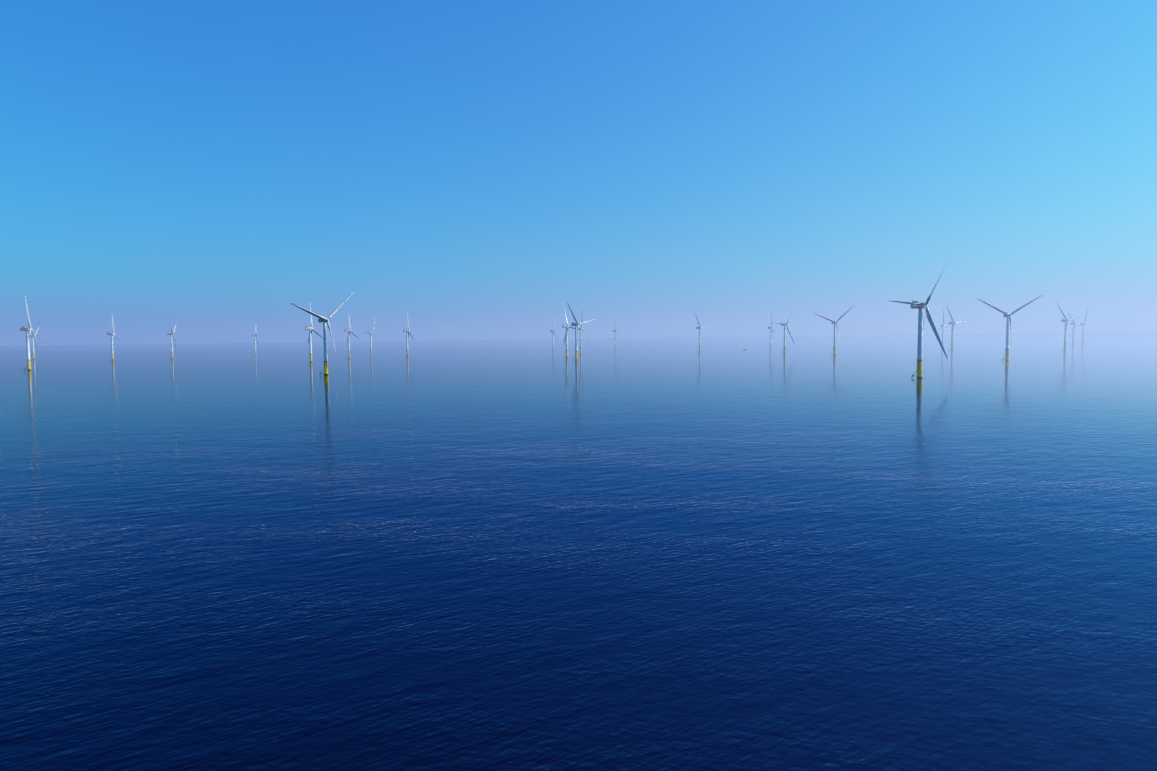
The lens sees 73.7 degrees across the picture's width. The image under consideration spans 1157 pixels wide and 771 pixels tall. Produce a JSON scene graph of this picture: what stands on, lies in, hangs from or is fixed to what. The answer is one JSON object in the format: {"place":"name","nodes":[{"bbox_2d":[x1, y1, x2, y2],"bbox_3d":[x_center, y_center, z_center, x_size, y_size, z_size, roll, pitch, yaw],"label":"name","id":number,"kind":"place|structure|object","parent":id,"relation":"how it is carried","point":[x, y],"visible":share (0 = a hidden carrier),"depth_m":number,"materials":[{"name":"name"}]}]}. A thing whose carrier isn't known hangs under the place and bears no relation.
{"place":"outdoors","nodes":[
{"label":"outdoors","id":0,"kind":"place"},
{"bbox_2d":[0,332,1156,770],"bbox_3d":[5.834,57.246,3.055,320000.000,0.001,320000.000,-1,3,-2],"label":"sea","id":1,"kind":"structure","parent":0,"point":[734,554],"depth_m":204.48,"materials":[{"name":"liquid"}]},
{"bbox_2d":[20,296,44,369],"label":"wind turbine","id":2,"kind":"object","parent":1,"relation":"in","point":[27,329],"visible":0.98,"depth_m":1790.50,"materials":[{"name":"metal"}]},
{"bbox_2d":[29,327,38,358],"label":"wind turbine","id":3,"kind":"object","parent":1,"relation":"in","point":[32,336],"visible":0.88,"depth_m":3254.85,"materials":[{"name":"metal"}]},
{"bbox_2d":[107,315,120,359],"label":"wind turbine","id":4,"kind":"object","parent":1,"relation":"in","point":[113,334],"visible":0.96,"depth_m":2842.95,"materials":[{"name":"metal"}]},
{"bbox_2d":[167,325,176,357],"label":"wind turbine","id":5,"kind":"object","parent":1,"relation":"in","point":[171,334],"visible":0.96,"depth_m":3024.12,"materials":[{"name":"metal"}]},
{"bbox_2d":[252,331,258,353],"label":"wind turbine","id":6,"kind":"object","parent":1,"relation":"in","point":[255,341],"visible":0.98,"depth_m":4005.92,"materials":[{"name":"metal"}]},
{"bbox_2d":[305,306,322,361],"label":"wind turbine","id":7,"kind":"object","parent":1,"relation":"in","point":[310,329],"visible":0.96,"depth_m":2202.90,"materials":[{"name":"metal"}]},
{"bbox_2d":[290,292,353,374],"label":"wind turbine","id":8,"kind":"object","parent":1,"relation":"in","point":[324,320],"visible":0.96,"depth_m":1338.46,"materials":[{"name":"metal"}]},
{"bbox_2d":[344,309,358,357],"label":"wind turbine","id":9,"kind":"object","parent":1,"relation":"in","point":[348,339],"visible":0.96,"depth_m":2715.11,"materials":[{"name":"metal"}]},
{"bbox_2d":[364,318,375,353],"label":"wind turbine","id":10,"kind":"object","parent":1,"relation":"in","point":[370,333],"visible":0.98,"depth_m":3468.58,"materials":[{"name":"metal"}]},
{"bbox_2d":[403,321,413,355],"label":"wind turbine","id":11,"kind":"object","parent":1,"relation":"in","point":[408,333],"visible":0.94,"depth_m":2917.85,"materials":[{"name":"metal"}]},
{"bbox_2d":[550,325,557,349],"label":"wind turbine","id":12,"kind":"object","parent":1,"relation":"in","point":[553,337],"visible":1,"depth_m":3896.63,"materials":[{"name":"metal"}]},
{"bbox_2d":[562,304,579,356],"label":"wind turbine","id":13,"kind":"object","parent":1,"relation":"in","point":[567,326],"visible":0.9,"depth_m":2411.84,"materials":[{"name":"metal"}]},
{"bbox_2d":[567,302,594,359],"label":"wind turbine","id":14,"kind":"object","parent":1,"relation":"in","point":[576,324],"visible":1,"depth_m":2065.58,"materials":[{"name":"metal"}]},
{"bbox_2d":[578,311,586,352],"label":"wind turbine","id":15,"kind":"object","parent":1,"relation":"in","point":[580,331],"visible":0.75,"depth_m":2980.18,"materials":[{"name":"metal"}]},
{"bbox_2d":[612,325,617,348],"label":"wind turbine","id":16,"kind":"object","parent":1,"relation":"in","point":[615,331],"visible":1,"depth_m":4060.98,"materials":[{"name":"metal"}]},
{"bbox_2d":[694,312,710,350],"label":"wind turbine","id":17,"kind":"object","parent":1,"relation":"in","point":[700,327],"visible":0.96,"depth_m":3181.12,"materials":[{"name":"metal"}]},
{"bbox_2d":[767,311,774,348],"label":"wind turbine","id":18,"kind":"object","parent":1,"relation":"in","point":[768,327],"visible":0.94,"depth_m":3519.35,"materials":[{"name":"metal"}]},
{"bbox_2d":[777,309,794,352],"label":"wind turbine","id":19,"kind":"object","parent":1,"relation":"in","point":[784,325],"visible":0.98,"depth_m":2552.30,"materials":[{"name":"metal"}]},
{"bbox_2d":[814,307,851,354],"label":"wind turbine","id":20,"kind":"object","parent":1,"relation":"in","point":[834,346],"visible":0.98,"depth_m":2247.46,"materials":[{"name":"metal"}]},
{"bbox_2d":[892,258,949,377],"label":"wind turbine","id":21,"kind":"object","parent":1,"relation":"in","point":[917,305],"visible":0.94,"depth_m":1011.93,"materials":[{"name":"metal"}]},
{"bbox_2d":[937,310,955,346],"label":"wind turbine","id":22,"kind":"object","parent":1,"relation":"in","point":[942,328],"visible":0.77,"depth_m":3425.83,"materials":[{"name":"metal"}]},
{"bbox_2d":[946,305,966,349],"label":"wind turbine","id":23,"kind":"object","parent":1,"relation":"in","point":[952,323],"visible":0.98,"depth_m":2705.57,"materials":[{"name":"metal"}]},
{"bbox_2d":[977,295,1041,360],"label":"wind turbine","id":24,"kind":"object","parent":1,"relation":"in","point":[1008,316],"visible":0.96,"depth_m":1623.75,"materials":[{"name":"metal"}]},
{"bbox_2d":[1056,302,1085,349],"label":"wind turbine","id":25,"kind":"object","parent":1,"relation":"in","point":[1065,321],"visible":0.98,"depth_m":2487.75,"materials":[{"name":"metal"}]},
{"bbox_2d":[1067,311,1088,345],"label":"wind turbine","id":26,"kind":"object","parent":1,"relation":"in","point":[1073,324],"visible":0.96,"depth_m":3334.53,"materials":[{"name":"metal"}]},
{"bbox_2d":[1070,310,1087,344],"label":"wind turbine","id":27,"kind":"object","parent":1,"relation":"in","point":[1083,324],"visible":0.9,"depth_m":3565.61,"materials":[{"name":"metal"}]},
{"bbox_2d":[0,0,1156,345],"label":"sky","id":28,"kind":"structure","parent":0,"point":[205,169],"materials":[{"name":"blue"}]}
]}

